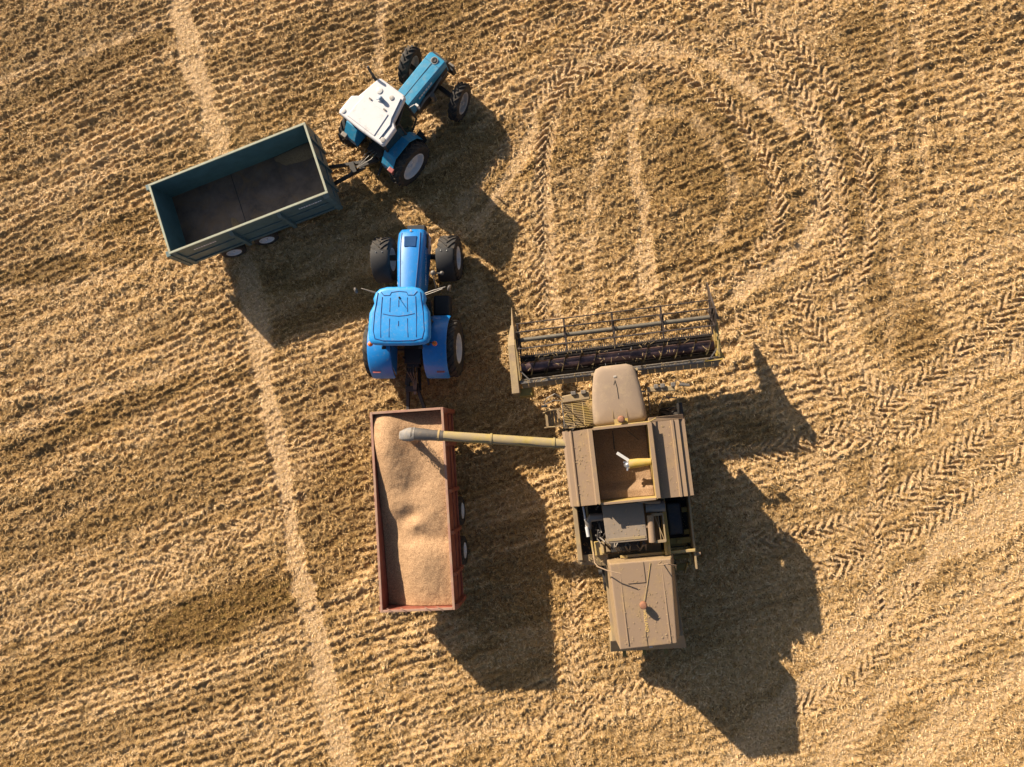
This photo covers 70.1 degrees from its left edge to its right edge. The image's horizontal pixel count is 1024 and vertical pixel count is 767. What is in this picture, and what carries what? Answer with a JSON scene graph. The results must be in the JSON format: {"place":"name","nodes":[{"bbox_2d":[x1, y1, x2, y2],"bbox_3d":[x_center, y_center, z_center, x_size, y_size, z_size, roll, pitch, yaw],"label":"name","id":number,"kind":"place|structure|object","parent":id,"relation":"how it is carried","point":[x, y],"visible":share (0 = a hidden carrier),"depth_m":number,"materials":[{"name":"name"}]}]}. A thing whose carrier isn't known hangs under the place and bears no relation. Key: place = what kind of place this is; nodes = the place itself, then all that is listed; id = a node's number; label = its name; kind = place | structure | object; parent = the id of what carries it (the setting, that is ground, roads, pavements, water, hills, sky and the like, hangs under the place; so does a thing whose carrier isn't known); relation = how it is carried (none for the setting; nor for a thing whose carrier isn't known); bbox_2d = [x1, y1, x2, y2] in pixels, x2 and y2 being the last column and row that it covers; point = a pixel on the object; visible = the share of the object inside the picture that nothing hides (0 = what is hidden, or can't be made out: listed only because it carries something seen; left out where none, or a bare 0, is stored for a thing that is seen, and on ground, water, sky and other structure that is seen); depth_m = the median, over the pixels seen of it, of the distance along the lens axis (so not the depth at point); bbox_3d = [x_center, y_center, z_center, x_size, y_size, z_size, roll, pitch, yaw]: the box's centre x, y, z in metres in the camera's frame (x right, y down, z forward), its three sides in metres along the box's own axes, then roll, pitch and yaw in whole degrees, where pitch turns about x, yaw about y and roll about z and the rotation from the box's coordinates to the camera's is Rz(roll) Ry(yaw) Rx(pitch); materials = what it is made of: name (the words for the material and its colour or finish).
{"place":"outdoors","nodes":[
{"label":"outdoors","id":0,"kind":"place"},
{"bbox_2d":[0,0,1023,766],"bbox_3d":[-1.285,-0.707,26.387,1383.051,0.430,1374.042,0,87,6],"label":"field","id":1,"kind":"structure","parent":0,"point":[544,706],"depth_m":26.19,"materials":[{"name":"plant"}]},
{"bbox_2d":[145,122,379,265],"bbox_3d":[-8.616,-6.962,26.390,8.000,2.411,2.900,-20,85,5],"label":"empty trailer","id":2,"kind":"object","parent":1,"relation":"on","point":[259,193],"visible":0.99,"depth_m":26.43,"materials":[{"name":"teal paint"}]},
{"bbox_2d":[231,142,313,226],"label":"grain leavings","id":3,"kind":"object","parent":2,"relation":"in","point":[301,153],"visible":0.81,"depth_m":26.47,"materials":[{"name":"brown food"}]},
{"bbox_2d":[338,45,470,186],"bbox_3d":[-4.033,-9.530,25.585,3.063,3.326,5.245,38,91,7],"label":"tractor","id":4,"kind":"object","parent":1,"relation":"on","point":[380,115],"visible":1,"depth_m":25.45,"materials":[{"name":"teal paint"}]},
{"bbox_2d":[354,225,464,393],"bbox_3d":[-3.514,-2.658,25.056,3.292,3.440,6.003,0,87,6],"label":"tractor","id":5,"kind":"object","parent":1,"relation":"on","point":[410,326],"visible":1,"depth_m":24.79,"materials":[{"name":"blue paint"}]},
{"bbox_2d":[370,367,467,612],"bbox_3d":[-3.186,3.296,25.075,2.670,2.588,8.396,-4,86,6],"label":"grain trailer","id":6,"kind":"object","parent":1,"relation":"on","point":[458,545],"visible":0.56,"depth_m":24.13,"materials":[{"name":"red paint"}]},
{"bbox_2d":[373,410,451,605],"bbox_3d":[-3.204,4.145,24.350,2.310,1.487,6.370,-4,86,6],"label":"wheat heap","id":7,"kind":"object","parent":6,"relation":"in","point":[411,483],"visible":0.94,"depth_m":23.98,"materials":[{"name":"beige food"}]},
{"bbox_2d":[399,282,724,656],"bbox_3d":[1.992,3.170,23.773,10.549,4.054,12.112,-7,86,6],"label":"combine harvester","id":8,"kind":"object","parent":1,"relation":"on","point":[627,544],"visible":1,"depth_m":22.49,"materials":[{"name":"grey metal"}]},
{"bbox_2d":[406,440,420,445],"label":"grain stream","id":9,"kind":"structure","parent":8,"relation":"attached to","point":[414,442],"depth_m":23.78,"materials":[{"name":"beige food"}]},
{"bbox_2d":[593,425,653,499],"bbox_3d":[3.448,2.451,22.725,1.640,0.830,2.145,-7,86,6],"label":"wheat in tank","id":10,"kind":"object","parent":8,"relation":"in","point":[616,480],"visible":0.9,"depth_m":22.69,"materials":[{"name":"beige food"}]}
]}

